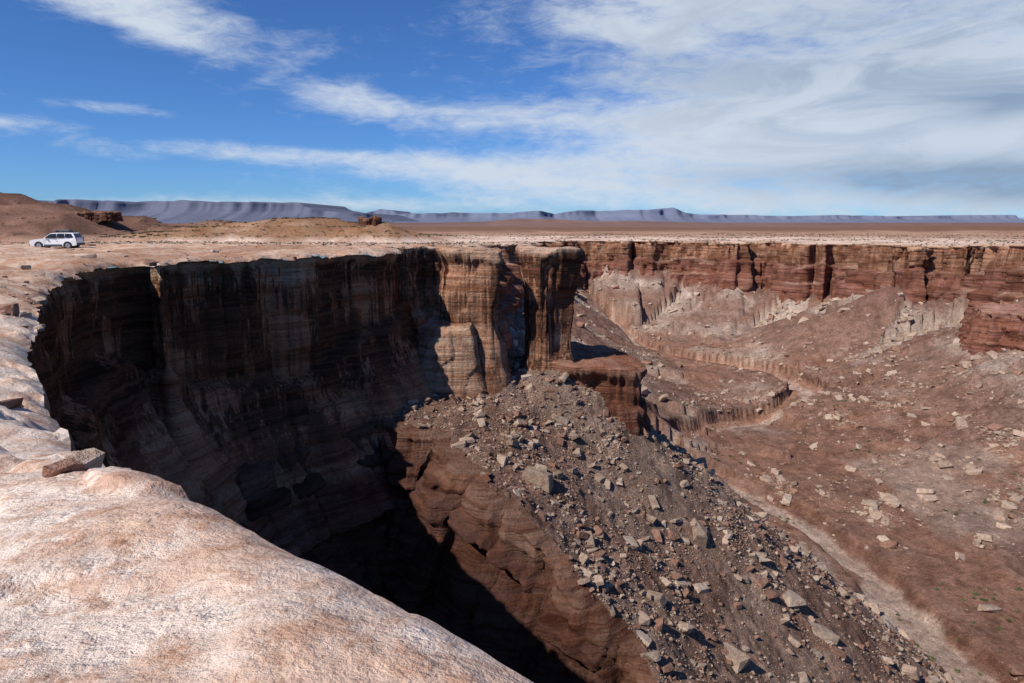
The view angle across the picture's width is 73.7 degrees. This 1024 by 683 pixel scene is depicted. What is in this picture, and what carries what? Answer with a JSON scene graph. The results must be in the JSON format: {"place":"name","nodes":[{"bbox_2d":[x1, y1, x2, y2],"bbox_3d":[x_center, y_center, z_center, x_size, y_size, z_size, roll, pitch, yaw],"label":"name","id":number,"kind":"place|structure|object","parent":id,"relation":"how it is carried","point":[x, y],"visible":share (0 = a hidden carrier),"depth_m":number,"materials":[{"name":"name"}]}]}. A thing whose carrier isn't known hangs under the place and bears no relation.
{"place":"outdoors","nodes":[
{"label":"outdoors","id":0,"kind":"place"},
{"bbox_2d":[38,199,419,223],"bbox_3d":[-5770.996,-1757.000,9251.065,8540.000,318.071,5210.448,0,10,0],"label":"distant mesa","id":1,"kind":"structure","parent":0,"point":[177,212],"depth_m":8722.10,"materials":[{"name":"stone"}]},
{"bbox_2d":[235,416,655,682],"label":"ledge cliff","id":2,"kind":"structure","parent":0,"point":[453,542],"depth_m":58.95,"materials":[{"name":"stone"}]},
{"bbox_2d":[0,193,1023,682],"bbox_3d":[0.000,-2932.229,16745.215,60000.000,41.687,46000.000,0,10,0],"label":"rim plateau ground","id":3,"kind":"structure","parent":0,"point":[116,575],"depth_m":4.08,"materials":[{"name":"stone"}]},
{"bbox_2d":[29,232,84,245],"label":"car","id":4,"kind":"object","parent":3,"relation":"on","point":[62,241],"visible":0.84,"depth_m":73.45,"materials":[{"name":"white paint"}]},
{"bbox_2d":[46,234,55,237],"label":"front side window","id":5,"kind":"structure","parent":4,"relation":"attached to","point":[51,236],"depth_m":73.29,"materials":[{"name":"black glass"}]},
{"bbox_2d":[44,244,61,245],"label":"sill trim","id":6,"kind":"structure","parent":4,"relation":"on","point":[52,244],"depth_m":73.38,"materials":[{"name":"grey metal"}]},
{"bbox_2d":[65,234,72,237],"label":"quarter window","id":7,"kind":"structure","parent":4,"relation":"attached to","point":[68,236],"depth_m":73.52,"materials":[{"name":"black glass"}]},
{"bbox_2d":[72,210,123,222],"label":"hill caprock","id":8,"kind":"structure","parent":3,"relation":"on","point":[96,216],"depth_m":535.66,"materials":[{"name":"stone"}]},
{"bbox_2d":[357,216,381,226],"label":"hill caprock","id":9,"kind":"structure","parent":3,"relation":"on","point":[372,220],"depth_m":434.96,"materials":[{"name":"stone"}]},
{"bbox_2d":[0,242,971,477],"bbox_3d":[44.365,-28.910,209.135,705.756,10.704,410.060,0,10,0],"label":"loose rim stones","id":10,"kind":"object","parent":3,"relation":"on","point":[87,459],"visible":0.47,"depth_m":11.97,"materials":[{"name":"brown stone"}]},
{"bbox_2d":[0,192,1023,250],"bbox_3d":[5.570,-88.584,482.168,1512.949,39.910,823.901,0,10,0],"label":"desert shrubs","id":11,"kind":"object","parent":3,"relation":"on","point":[428,243],"visible":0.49,"depth_m":452.62,"materials":[{"name":"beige plant"}]},
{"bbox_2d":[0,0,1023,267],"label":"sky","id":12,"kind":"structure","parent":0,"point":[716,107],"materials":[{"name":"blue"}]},
{"bbox_2d":[27,241,1023,556],"bbox_3d":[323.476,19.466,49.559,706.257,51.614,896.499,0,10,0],"label":"canyon rim cliff","id":13,"kind":"structure","parent":0,"point":[199,381],"depth_m":62.89,"materials":[{"name":"stone"}]},
{"bbox_2d":[416,313,486,399],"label":"rock buttress","id":14,"kind":"object","parent":13,"relation":"on","point":[449,358],"visible":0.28,"depth_m":76.46,"materials":[{"name":"stone"}]},
{"bbox_2d":[552,341,650,435],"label":"rock bluff","id":15,"kind":"structure","parent":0,"point":[613,377],"depth_m":80.64,"materials":[{"name":"stone"}]},
{"bbox_2d":[367,208,1023,222],"bbox_3d":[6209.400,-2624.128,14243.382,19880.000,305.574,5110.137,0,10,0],"label":"distant mesa","id":16,"kind":"structure","parent":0,"point":[669,215],"depth_m":13598.09,"materials":[{"name":"stone"}]},
{"bbox_2d":[392,219,1023,227],"bbox_3d":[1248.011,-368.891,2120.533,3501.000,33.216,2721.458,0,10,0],"label":"ridge","id":17,"kind":"structure","parent":0,"point":[553,223],"depth_m":2529.99,"materials":[{"name":"brown stone"}]},
{"bbox_2d":[394,266,1023,682],"bbox_3d":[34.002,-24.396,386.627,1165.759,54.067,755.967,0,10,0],"label":"canyon floor ground","id":18,"kind":"structure","parent":0,"point":[890,584],"depth_m":149.60,"materials":[{"name":"soil"}]},
{"bbox_2d":[436,245,513,393],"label":"rock tower","id":19,"kind":"structure","parent":18,"relation":"on","point":[469,282],"depth_m":78.07,"materials":[{"name":"stone"}]},
{"bbox_2d":[515,245,582,371],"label":"rock tower","id":20,"kind":"structure","parent":18,"relation":"on","point":[551,277],"depth_m":81.23,"materials":[{"name":"stone"}]},
{"bbox_2d":[395,353,957,682],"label":"talus boulders","id":21,"kind":"object","parent":18,"relation":"on","point":[598,553],"visible":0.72,"depth_m":71.00,"materials":[{"name":"stone"}]},
{"bbox_2d":[522,348,1004,680],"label":"fallen blocks","id":22,"kind":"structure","parent":18,"relation":"on","point":[543,480],"depth_m":70.91,"materials":[{"name":"stone"}]},
{"bbox_2d":[506,265,1023,561],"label":"talus boulders","id":23,"kind":"object","parent":18,"relation":"on","point":[960,423],"visible":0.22,"depth_m":294.84,"materials":[{"name":"brown stone"}]},
{"bbox_2d":[510,303,1023,682],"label":"canyon floor boulders","id":24,"kind":"object","parent":18,"relation":"on","point":[889,499],"visible":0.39,"depth_m":176.66,"materials":[{"name":"brown stone"}]},
{"bbox_2d":[621,334,1023,675],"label":"canyon shrubs","id":25,"kind":"object","parent":18,"relation":"on","point":[963,599],"visible":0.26,"depth_m":150.51,"materials":[{"name":"green plant"}]},
{"bbox_2d":[955,300,1023,354],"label":"rock bluff","id":26,"kind":"structure","parent":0,"point":[988,327],"depth_m":226.81,"materials":[{"name":"stone"}]},
{"label":"rack bar","id":27,"kind":"object","parent":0,"visible":0},
{"bbox_2d":[58,230,72,231],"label":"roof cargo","id":28,"kind":"object","parent":27,"relation":"on","point":[65,230],"visible":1,"depth_m":73.75,"materials":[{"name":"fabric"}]}
]}

